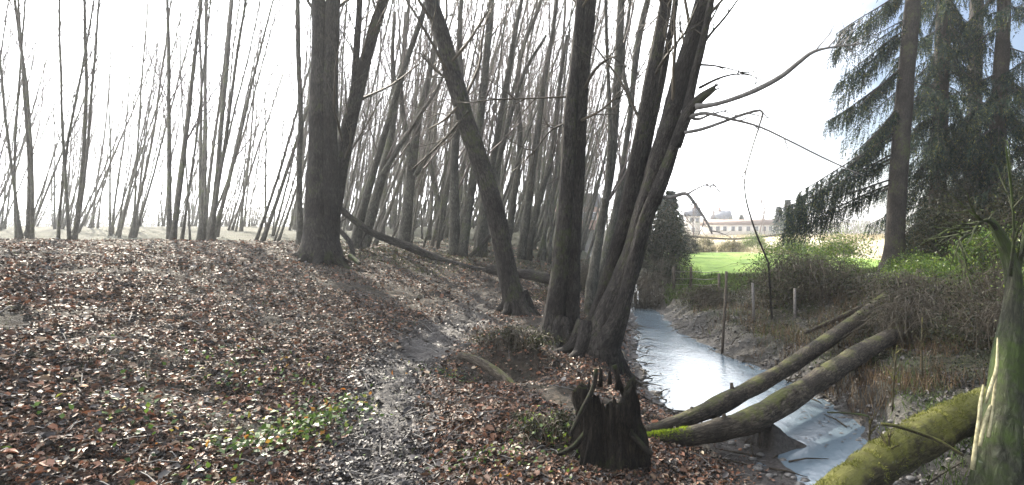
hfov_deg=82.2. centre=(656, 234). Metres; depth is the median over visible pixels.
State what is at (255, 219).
alder tree
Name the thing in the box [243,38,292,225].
alder tree
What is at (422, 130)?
alder tree
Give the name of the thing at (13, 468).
leaf litter
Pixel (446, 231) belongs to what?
alder tree
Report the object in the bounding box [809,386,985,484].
mossy log
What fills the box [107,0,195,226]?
alder tree
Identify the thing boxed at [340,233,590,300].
woodland grass
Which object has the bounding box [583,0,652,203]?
alder tree
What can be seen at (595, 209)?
house
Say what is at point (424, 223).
alder tree
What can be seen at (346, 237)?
fallen branch
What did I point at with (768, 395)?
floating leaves
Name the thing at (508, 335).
bramble thicket
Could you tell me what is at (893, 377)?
dry stalk
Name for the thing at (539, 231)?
alder tree
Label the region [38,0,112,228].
alder tree
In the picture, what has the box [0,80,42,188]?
alder tree
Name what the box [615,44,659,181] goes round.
alder tree
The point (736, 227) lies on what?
house
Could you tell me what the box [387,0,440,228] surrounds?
alder tree
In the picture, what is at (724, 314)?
fence post
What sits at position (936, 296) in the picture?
sapling
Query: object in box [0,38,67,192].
alder tree
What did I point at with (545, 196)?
alder tree
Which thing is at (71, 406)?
ground ivy
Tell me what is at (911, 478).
bank stones
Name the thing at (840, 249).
bush
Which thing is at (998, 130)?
spruce tree
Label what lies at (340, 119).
alder tree
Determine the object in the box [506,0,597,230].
alder tree
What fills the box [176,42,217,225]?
alder tree
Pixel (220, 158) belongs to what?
alder tree
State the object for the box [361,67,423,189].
alder tree
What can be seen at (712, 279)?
meadow edge grass
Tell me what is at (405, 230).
alder tree
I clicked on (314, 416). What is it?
ground ivy
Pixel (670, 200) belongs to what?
conifer
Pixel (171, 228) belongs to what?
alder tree
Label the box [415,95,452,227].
alder tree
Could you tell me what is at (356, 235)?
alder tree
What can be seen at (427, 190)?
alder tree
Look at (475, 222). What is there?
alder tree
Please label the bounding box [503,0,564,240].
alder tree
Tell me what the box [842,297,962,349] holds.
bramble thicket
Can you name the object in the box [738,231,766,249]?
bush
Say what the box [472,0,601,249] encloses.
alder tree
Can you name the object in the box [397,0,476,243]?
alder tree
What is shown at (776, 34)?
sky
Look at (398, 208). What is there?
alder tree
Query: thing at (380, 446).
fallen twigs
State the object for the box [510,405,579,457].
ground ivy
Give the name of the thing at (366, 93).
alder tree
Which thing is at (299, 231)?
alder tree
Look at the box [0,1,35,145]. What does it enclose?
alder tree
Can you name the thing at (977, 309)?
sapling
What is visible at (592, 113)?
alder tree
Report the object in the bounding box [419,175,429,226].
alder tree
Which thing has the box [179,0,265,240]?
alder tree
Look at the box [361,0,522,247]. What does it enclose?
alder tree
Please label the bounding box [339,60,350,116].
alder tree
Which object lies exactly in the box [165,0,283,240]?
alder tree
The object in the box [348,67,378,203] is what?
alder tree
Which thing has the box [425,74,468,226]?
alder tree
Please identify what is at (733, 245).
bush
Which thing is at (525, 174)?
alder tree
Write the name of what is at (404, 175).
alder tree
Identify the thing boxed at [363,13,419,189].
alder tree
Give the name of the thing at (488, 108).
alder tree
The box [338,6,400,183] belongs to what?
alder tree
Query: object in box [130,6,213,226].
alder tree
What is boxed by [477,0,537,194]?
alder tree
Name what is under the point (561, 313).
alder tree
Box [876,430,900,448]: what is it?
dry stalk
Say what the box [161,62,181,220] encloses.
alder tree
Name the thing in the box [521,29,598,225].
alder tree
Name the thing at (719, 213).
house
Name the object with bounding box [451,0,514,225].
alder tree
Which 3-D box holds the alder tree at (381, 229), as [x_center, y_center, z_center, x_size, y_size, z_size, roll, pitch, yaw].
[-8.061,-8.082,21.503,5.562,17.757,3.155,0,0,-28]
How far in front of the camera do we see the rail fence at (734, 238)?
69.90 m
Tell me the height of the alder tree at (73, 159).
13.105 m
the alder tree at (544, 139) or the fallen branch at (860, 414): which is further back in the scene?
the alder tree at (544, 139)
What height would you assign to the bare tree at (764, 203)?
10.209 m
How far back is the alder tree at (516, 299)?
11.01 m
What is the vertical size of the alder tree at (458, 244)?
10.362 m
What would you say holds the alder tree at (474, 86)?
on the ground at (774, 440)
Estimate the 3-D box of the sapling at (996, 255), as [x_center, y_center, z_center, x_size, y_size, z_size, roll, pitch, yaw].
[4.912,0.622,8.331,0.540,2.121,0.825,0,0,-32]
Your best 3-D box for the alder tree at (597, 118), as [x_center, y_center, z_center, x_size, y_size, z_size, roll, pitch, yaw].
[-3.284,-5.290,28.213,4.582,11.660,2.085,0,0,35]
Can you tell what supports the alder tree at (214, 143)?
on the ground at (774, 440)
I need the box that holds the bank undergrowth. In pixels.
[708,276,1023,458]
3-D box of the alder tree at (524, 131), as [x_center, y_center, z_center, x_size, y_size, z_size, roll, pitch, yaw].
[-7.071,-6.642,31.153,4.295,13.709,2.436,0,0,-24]
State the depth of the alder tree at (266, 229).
19.75 m
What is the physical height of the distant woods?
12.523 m
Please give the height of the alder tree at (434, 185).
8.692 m
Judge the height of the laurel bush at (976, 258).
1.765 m
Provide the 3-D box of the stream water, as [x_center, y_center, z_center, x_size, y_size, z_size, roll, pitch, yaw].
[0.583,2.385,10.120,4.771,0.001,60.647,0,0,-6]
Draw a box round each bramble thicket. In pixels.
[443,323,572,351]
[498,400,575,445]
[656,280,744,311]
[711,245,889,317]
[834,280,976,334]
[837,266,965,307]
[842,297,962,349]
[897,252,1023,315]
[904,294,1023,356]
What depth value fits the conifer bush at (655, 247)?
25.04 m
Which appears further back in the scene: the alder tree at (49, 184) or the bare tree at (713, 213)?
the bare tree at (713, 213)
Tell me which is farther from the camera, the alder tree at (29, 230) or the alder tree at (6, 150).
the alder tree at (6, 150)
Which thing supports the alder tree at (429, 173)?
on the ground at (774, 440)
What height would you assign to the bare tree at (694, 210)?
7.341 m
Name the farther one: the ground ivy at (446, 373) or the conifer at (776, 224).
the conifer at (776, 224)
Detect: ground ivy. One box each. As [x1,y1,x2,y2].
[4,369,364,482]
[111,334,406,406]
[124,371,394,484]
[401,359,480,381]
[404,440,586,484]
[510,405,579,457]
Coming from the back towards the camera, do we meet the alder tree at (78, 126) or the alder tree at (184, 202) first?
the alder tree at (78, 126)
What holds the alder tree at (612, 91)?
on the ground at (774, 440)
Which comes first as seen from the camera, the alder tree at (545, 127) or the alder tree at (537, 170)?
the alder tree at (537, 170)
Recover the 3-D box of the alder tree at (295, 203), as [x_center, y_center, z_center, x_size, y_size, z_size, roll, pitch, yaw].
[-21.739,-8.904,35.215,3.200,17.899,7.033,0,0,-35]
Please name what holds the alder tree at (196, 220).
on the ground at (774, 440)
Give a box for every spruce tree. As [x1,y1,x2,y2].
[776,0,984,272]
[861,0,1009,263]
[913,0,1023,217]
[917,0,1023,259]
[972,0,1023,246]
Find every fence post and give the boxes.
[721,272,727,353]
[751,283,754,320]
[793,288,795,316]
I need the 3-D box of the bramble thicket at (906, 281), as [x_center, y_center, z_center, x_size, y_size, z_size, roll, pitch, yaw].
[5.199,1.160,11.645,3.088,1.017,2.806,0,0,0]
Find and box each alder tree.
[0,0,30,85]
[0,0,78,238]
[0,0,82,197]
[0,0,109,230]
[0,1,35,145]
[0,2,21,170]
[0,12,48,228]
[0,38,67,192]
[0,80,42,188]
[0,83,23,189]
[9,23,70,217]
[18,0,129,235]
[24,0,137,239]
[35,87,95,226]
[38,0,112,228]
[39,73,89,226]
[51,86,82,220]
[59,8,134,225]
[60,105,82,225]
[71,0,182,232]
[72,36,104,225]
[73,95,139,225]
[88,0,152,227]
[88,0,166,235]
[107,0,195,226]
[111,12,172,233]
[117,0,224,237]
[127,0,175,225]
[128,0,244,239]
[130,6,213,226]
[131,111,159,216]
[150,27,197,225]
[158,94,196,225]
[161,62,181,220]
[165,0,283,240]
[172,34,237,226]
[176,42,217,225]
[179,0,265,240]
[187,75,249,225]
[189,42,214,225]
[191,0,250,240]
[202,0,288,236]
[221,68,274,225]
[222,73,294,225]
[224,5,310,229]
[231,3,275,231]
[241,0,364,241]
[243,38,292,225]
[249,2,309,235]
[251,100,297,225]
[259,0,311,243]
[269,2,370,241]
[276,0,311,229]
[283,38,304,215]
[284,54,308,225]
[288,132,306,220]
[289,0,356,270]
[292,2,369,229]
[292,51,349,224]
[295,18,343,205]
[318,0,436,237]
[337,0,396,227]
[337,3,416,230]
[338,3,355,111]
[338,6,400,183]
[338,26,363,128]
[338,53,383,139]
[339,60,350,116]
[340,0,426,248]
[341,57,384,168]
[342,19,428,225]
[343,0,414,206]
[346,8,386,229]
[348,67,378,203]
[351,54,398,216]
[352,120,376,206]
[357,56,390,211]
[358,61,390,209]
[360,41,401,225]
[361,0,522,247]
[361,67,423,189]
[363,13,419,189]
[366,0,451,230]
[368,0,453,227]
[370,0,474,244]
[375,1,464,232]
[377,7,429,233]
[380,0,458,235]
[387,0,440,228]
[387,0,507,241]
[390,0,484,237]
[391,0,541,316]
[391,14,456,227]
[395,36,465,223]
[396,0,480,230]
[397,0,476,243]
[408,1,449,234]
[412,0,510,237]
[414,13,497,230]
[415,0,483,239]
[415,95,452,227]
[418,123,443,226]
[419,58,485,240]
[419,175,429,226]
[420,57,448,226]
[422,0,532,248]
[422,118,447,219]
[423,108,444,226]
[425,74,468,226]
[432,117,449,223]
[437,16,521,203]
[445,0,544,228]
[446,1,514,198]
[447,0,646,349]
[448,0,545,256]
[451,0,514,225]
[459,0,552,229]
[460,0,552,239]
[460,1,546,218]
[462,0,525,228]
[463,0,567,257]
[471,44,528,227]
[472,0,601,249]
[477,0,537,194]
[488,0,568,245]
[488,0,573,231]
[493,0,562,231]
[494,21,556,204]
[499,0,575,193]
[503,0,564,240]
[504,105,528,211]
[505,31,568,216]
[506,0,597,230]
[509,86,548,220]
[510,1,571,232]
[512,2,613,244]
[514,1,571,204]
[515,0,571,223]
[517,0,602,260]
[519,42,563,226]
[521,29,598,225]
[524,11,559,175]
[526,0,613,241]
[533,0,603,263]
[533,0,612,248]
[533,4,562,209]
[538,1,610,230]
[539,32,556,214]
[540,30,594,222]
[546,0,628,257]
[550,7,646,271]
[552,0,867,385]
[553,24,625,207]
[554,1,602,235]
[563,0,650,177]
[581,0,658,252]
[581,46,650,250]
[581,96,624,243]
[582,31,639,227]
[582,121,620,220]
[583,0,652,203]
[584,0,681,315]
[584,1,638,191]
[584,16,613,190]
[586,1,656,164]
[586,57,631,178]
[589,97,623,230]
[592,148,618,225]
[596,0,684,288]
[599,5,656,231]
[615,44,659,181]
[655,31,677,136]
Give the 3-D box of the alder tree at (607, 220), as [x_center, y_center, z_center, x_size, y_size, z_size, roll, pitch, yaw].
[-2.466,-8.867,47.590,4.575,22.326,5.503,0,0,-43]
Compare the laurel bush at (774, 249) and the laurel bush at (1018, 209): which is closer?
the laurel bush at (1018, 209)
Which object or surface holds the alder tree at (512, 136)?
on the ground at (774, 440)
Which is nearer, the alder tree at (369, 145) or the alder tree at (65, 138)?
the alder tree at (369, 145)
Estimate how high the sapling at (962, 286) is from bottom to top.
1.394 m
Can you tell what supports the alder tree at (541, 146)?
on the ground at (774, 440)
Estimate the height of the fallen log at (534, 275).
0.617 m
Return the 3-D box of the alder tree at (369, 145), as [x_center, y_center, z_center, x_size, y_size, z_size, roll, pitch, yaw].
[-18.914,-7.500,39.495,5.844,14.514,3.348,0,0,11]
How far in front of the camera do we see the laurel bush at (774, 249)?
27.30 m
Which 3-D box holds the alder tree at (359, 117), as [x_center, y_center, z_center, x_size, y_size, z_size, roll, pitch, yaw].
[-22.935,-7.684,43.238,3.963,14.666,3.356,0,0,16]
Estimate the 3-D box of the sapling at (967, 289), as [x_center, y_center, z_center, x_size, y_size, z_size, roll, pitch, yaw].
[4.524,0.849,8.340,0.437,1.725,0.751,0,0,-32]
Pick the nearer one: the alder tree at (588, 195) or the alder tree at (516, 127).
the alder tree at (516, 127)
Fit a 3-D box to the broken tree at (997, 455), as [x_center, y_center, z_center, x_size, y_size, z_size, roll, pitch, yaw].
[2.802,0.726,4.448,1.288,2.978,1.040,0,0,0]
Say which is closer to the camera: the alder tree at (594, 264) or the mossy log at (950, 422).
the mossy log at (950, 422)
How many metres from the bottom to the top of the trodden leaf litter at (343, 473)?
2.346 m
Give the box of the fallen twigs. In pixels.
[0,240,963,484]
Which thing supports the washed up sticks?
on the ground at (774, 440)
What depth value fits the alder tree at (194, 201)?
64.12 m
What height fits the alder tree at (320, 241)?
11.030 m
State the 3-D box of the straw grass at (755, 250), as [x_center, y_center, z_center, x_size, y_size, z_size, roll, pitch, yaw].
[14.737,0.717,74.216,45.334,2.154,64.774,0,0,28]
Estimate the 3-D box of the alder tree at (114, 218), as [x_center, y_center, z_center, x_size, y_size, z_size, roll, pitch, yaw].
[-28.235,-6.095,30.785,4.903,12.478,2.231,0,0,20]
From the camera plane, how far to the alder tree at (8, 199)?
38.60 m
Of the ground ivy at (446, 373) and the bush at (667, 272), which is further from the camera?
the bush at (667, 272)
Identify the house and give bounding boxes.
[555,193,601,229]
[683,203,700,235]
[700,220,782,235]
[708,207,732,219]
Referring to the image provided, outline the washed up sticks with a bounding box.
[622,311,961,484]
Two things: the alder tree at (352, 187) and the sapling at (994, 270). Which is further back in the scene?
the alder tree at (352, 187)
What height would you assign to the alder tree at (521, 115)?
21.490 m
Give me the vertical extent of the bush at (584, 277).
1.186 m
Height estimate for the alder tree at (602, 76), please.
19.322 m
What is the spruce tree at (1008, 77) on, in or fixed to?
on the ground at (774, 440)
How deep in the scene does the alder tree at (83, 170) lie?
17.61 m
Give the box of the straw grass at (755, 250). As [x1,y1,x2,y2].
[646,233,907,257]
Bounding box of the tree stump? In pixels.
[556,365,653,473]
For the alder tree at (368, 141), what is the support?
on the ground at (774, 440)
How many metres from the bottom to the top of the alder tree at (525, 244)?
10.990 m
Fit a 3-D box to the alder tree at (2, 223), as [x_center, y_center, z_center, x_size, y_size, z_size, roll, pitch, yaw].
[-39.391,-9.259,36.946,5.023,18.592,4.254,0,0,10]
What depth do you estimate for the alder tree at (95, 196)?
32.86 m
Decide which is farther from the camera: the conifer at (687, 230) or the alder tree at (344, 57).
the conifer at (687, 230)
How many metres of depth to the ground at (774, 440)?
7.95 m
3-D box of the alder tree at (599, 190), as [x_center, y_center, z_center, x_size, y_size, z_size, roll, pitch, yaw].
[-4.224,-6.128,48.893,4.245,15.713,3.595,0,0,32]
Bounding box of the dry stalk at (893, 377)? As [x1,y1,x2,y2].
[883,345,902,410]
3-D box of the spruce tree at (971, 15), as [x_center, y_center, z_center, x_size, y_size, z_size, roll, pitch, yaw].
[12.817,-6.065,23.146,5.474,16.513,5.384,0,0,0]
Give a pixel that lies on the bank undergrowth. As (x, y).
(958, 364)
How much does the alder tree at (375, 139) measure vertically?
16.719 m
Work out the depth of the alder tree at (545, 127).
41.35 m
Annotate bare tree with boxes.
[683,192,701,234]
[709,193,716,219]
[755,185,772,234]
[757,184,774,234]
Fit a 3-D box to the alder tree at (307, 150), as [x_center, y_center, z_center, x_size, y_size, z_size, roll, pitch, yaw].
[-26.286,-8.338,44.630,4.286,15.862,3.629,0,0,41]
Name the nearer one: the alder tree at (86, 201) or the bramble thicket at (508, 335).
the bramble thicket at (508, 335)
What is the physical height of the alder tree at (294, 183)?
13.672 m
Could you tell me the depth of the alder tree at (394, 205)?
31.48 m
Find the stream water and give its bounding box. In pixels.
[630,285,867,484]
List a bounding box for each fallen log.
[486,265,581,291]
[644,281,900,431]
[646,294,929,446]
[804,303,865,333]
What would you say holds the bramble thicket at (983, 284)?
on the ground at (774, 440)
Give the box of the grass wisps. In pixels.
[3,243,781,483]
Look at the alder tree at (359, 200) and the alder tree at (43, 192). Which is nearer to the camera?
the alder tree at (359, 200)
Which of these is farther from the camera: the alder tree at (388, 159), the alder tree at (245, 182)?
the alder tree at (245, 182)
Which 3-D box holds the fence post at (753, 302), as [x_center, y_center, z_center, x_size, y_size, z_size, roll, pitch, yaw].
[2.114,1.598,12.299,0.097,1.105,0.065,0,0,0]
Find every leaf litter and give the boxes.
[0,237,777,484]
[0,237,784,484]
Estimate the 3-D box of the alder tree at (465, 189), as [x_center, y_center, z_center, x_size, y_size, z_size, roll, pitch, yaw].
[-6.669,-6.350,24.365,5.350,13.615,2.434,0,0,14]
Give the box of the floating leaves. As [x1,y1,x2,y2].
[643,329,863,446]
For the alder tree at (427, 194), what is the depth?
71.74 m
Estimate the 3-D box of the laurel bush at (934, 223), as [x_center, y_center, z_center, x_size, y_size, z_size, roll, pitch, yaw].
[8.678,-0.141,16.481,3.365,2.372,2.204,0,0,0]
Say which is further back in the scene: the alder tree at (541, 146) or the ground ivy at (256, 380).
the alder tree at (541, 146)
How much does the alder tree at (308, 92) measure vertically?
20.731 m
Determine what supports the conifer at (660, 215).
on the ground at (774, 440)
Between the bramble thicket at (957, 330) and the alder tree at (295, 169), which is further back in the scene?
the alder tree at (295, 169)
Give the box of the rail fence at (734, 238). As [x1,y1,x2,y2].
[682,232,783,240]
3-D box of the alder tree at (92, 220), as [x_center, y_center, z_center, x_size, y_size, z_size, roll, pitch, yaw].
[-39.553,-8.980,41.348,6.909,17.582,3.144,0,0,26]
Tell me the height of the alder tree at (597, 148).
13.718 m
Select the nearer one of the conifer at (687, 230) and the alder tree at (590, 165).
the alder tree at (590, 165)
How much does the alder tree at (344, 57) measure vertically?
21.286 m
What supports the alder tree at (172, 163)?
on the ground at (774, 440)
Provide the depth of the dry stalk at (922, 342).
7.19 m
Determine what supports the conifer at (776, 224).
on the ground at (774, 440)
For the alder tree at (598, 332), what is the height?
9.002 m
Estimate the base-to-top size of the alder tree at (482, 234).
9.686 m
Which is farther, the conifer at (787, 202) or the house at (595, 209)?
the house at (595, 209)
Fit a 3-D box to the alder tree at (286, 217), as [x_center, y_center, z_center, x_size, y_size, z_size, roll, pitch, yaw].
[-13.455,-5.502,22.534,3.790,12.098,2.150,0,0,-1]
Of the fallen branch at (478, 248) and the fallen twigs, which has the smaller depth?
the fallen twigs
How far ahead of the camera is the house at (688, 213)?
105.00 m
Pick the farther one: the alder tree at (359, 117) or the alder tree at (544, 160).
the alder tree at (359, 117)
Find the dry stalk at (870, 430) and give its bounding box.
[867,412,878,442]
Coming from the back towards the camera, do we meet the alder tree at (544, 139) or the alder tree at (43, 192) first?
the alder tree at (43, 192)
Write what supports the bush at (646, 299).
on the ground at (774, 440)
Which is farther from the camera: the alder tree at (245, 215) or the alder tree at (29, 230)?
the alder tree at (245, 215)
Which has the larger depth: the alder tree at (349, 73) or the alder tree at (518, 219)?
the alder tree at (349, 73)
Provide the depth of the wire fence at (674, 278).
19.46 m
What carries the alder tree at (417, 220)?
on the ground at (774, 440)
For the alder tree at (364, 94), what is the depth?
45.24 m
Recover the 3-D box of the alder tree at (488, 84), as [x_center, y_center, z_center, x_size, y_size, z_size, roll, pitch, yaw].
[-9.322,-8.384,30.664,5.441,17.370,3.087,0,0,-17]
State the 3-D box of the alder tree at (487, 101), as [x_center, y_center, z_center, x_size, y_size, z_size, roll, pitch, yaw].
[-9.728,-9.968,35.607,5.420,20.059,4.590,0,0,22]
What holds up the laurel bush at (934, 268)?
on the ground at (774, 440)
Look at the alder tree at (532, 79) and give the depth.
49.76 m
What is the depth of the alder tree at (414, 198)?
26.02 m
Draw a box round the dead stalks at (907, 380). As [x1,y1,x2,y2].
[693,267,993,422]
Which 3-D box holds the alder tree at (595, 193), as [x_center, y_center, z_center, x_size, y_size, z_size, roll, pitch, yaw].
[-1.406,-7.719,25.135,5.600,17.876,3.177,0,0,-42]
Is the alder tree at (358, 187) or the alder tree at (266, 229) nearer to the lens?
the alder tree at (266, 229)
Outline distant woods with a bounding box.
[0,197,915,235]
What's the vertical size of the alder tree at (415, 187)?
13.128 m
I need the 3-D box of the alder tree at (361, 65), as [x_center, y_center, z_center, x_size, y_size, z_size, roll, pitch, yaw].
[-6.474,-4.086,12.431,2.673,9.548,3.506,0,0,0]
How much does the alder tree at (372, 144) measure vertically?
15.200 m
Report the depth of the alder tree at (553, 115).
44.45 m
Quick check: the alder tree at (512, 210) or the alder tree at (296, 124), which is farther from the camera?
the alder tree at (296, 124)
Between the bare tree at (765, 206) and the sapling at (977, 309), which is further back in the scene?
the bare tree at (765, 206)
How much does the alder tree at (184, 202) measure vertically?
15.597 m
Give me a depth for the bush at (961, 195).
17.46 m
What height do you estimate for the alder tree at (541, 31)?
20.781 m
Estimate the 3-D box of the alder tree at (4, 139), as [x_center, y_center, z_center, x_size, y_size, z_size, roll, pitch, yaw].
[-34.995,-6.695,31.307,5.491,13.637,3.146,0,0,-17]
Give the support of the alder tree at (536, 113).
on the ground at (774, 440)
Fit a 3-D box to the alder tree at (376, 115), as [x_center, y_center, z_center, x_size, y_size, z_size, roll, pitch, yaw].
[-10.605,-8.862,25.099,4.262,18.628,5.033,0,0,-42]
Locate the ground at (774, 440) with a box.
[0,226,1023,484]
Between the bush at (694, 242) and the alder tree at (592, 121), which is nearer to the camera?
the alder tree at (592, 121)
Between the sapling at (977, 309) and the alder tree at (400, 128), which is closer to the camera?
the sapling at (977, 309)
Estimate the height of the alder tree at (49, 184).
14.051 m
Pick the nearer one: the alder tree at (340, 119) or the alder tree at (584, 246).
the alder tree at (340, 119)
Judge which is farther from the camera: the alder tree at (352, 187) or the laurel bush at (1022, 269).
the alder tree at (352, 187)
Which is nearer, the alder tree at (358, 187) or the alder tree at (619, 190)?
the alder tree at (619, 190)
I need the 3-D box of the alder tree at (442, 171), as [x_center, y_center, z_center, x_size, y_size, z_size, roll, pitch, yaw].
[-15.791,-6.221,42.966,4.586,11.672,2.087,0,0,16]
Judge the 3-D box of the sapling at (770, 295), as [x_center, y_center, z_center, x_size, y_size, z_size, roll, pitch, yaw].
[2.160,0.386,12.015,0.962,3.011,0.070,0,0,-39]
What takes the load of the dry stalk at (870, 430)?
on the mossy log at (950, 422)
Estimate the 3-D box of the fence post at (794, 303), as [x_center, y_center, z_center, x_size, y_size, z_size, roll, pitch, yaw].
[2.962,1.583,12.099,0.063,0.882,0.064,0,0,0]
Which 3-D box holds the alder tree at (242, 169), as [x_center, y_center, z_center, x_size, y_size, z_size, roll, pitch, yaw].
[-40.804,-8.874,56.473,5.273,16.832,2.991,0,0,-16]
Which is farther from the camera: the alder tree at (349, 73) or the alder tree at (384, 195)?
the alder tree at (349, 73)
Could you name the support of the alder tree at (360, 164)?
on the ground at (774, 440)
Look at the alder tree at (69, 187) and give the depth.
47.43 m
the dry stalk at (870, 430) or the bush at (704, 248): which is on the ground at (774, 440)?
the bush at (704, 248)
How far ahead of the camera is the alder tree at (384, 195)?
25.99 m
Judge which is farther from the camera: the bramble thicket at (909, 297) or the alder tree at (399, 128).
the alder tree at (399, 128)
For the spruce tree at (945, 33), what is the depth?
18.74 m
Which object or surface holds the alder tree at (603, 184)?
on the ground at (774, 440)
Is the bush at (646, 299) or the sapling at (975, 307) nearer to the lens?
the sapling at (975, 307)
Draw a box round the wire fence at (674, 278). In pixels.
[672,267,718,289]
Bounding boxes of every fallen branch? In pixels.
[340,228,355,256]
[348,254,360,264]
[457,352,516,383]
[468,234,490,257]
[827,412,869,419]
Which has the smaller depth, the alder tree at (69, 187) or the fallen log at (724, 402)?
the fallen log at (724, 402)
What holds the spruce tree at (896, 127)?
on the ground at (774, 440)
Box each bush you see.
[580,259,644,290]
[585,191,741,287]
[631,252,683,310]
[643,249,688,286]
[673,254,702,281]
[681,229,700,253]
[690,234,718,252]
[716,236,748,251]
[737,233,827,270]
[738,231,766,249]
[772,221,880,271]
[820,240,858,254]
[868,247,974,290]
[870,248,942,276]
[898,190,991,264]
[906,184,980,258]
[908,156,995,260]
[914,212,1023,309]
[916,209,1023,279]
[961,151,1023,273]
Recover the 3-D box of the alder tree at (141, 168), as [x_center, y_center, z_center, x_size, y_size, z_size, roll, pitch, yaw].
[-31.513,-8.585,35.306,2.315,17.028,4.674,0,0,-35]
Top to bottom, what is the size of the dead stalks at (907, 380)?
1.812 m
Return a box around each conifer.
[654,199,673,250]
[655,191,689,252]
[678,214,691,238]
[769,206,783,234]
[777,199,795,232]
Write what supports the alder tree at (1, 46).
on the ground at (774, 440)
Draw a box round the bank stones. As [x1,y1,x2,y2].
[623,310,927,484]
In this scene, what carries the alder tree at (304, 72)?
on the ground at (774, 440)
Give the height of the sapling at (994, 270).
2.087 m
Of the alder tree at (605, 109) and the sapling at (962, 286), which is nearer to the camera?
the sapling at (962, 286)
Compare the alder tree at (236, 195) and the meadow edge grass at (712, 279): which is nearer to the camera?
the meadow edge grass at (712, 279)
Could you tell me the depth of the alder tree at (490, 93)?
28.49 m
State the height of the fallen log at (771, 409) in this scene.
1.127 m
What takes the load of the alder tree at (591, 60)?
on the ground at (774, 440)
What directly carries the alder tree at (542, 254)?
on the ground at (774, 440)
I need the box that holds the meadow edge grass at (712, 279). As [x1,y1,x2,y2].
[663,265,877,305]
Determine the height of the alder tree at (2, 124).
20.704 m
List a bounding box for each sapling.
[743,181,772,319]
[925,272,947,342]
[940,259,969,337]
[946,240,990,350]
[951,272,1003,338]
[956,208,1010,301]
[959,264,1002,364]
[966,216,1003,321]
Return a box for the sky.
[0,0,1023,233]
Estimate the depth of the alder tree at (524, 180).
36.80 m
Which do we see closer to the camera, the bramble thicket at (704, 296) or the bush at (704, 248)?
the bramble thicket at (704, 296)
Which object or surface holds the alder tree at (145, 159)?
on the ground at (774, 440)
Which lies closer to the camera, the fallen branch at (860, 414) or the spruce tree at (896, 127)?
the fallen branch at (860, 414)
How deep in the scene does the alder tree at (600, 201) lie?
61.76 m
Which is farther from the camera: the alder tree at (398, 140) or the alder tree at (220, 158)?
the alder tree at (398, 140)
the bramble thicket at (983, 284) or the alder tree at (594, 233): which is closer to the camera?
the bramble thicket at (983, 284)
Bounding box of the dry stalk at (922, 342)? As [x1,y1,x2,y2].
[914,317,923,375]
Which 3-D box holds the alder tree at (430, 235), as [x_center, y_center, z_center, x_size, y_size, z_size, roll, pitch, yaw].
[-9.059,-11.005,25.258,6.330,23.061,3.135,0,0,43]
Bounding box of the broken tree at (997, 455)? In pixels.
[920,138,1023,484]
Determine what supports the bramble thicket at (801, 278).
on the ground at (774, 440)
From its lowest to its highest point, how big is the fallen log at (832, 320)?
0.595 m
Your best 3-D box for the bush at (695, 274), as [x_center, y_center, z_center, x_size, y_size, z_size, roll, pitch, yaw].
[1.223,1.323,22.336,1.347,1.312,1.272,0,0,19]
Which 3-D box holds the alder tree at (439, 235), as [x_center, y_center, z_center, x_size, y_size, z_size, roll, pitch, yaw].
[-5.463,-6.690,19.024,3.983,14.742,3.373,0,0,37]
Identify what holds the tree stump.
on the ground at (774, 440)
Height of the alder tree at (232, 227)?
17.709 m
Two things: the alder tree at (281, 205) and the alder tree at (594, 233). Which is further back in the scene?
the alder tree at (281, 205)
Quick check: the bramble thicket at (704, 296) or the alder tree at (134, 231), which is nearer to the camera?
the bramble thicket at (704, 296)
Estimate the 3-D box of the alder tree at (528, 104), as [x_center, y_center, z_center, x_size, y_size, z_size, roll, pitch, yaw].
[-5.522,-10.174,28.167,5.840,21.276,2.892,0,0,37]
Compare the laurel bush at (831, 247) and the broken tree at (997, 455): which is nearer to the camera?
the broken tree at (997, 455)
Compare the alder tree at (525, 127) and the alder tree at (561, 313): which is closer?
the alder tree at (561, 313)
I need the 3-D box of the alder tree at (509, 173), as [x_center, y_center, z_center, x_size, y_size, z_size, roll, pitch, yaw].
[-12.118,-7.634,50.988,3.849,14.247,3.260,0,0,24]
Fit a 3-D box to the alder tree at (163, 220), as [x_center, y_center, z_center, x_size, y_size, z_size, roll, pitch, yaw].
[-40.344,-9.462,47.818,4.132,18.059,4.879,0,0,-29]
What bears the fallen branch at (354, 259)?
on the ground at (774, 440)
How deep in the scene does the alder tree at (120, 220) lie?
27.79 m
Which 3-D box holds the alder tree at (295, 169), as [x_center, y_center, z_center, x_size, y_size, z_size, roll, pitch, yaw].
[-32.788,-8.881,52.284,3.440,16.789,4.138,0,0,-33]
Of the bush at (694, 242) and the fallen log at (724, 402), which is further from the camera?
the bush at (694, 242)
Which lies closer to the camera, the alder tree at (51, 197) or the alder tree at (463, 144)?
the alder tree at (463, 144)
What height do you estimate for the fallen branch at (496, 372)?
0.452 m
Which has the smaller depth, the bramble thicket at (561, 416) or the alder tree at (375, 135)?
the bramble thicket at (561, 416)
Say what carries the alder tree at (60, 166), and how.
on the ground at (774, 440)
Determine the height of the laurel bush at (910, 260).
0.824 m
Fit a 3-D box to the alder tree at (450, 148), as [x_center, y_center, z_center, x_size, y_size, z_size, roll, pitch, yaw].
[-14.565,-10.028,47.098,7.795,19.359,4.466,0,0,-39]

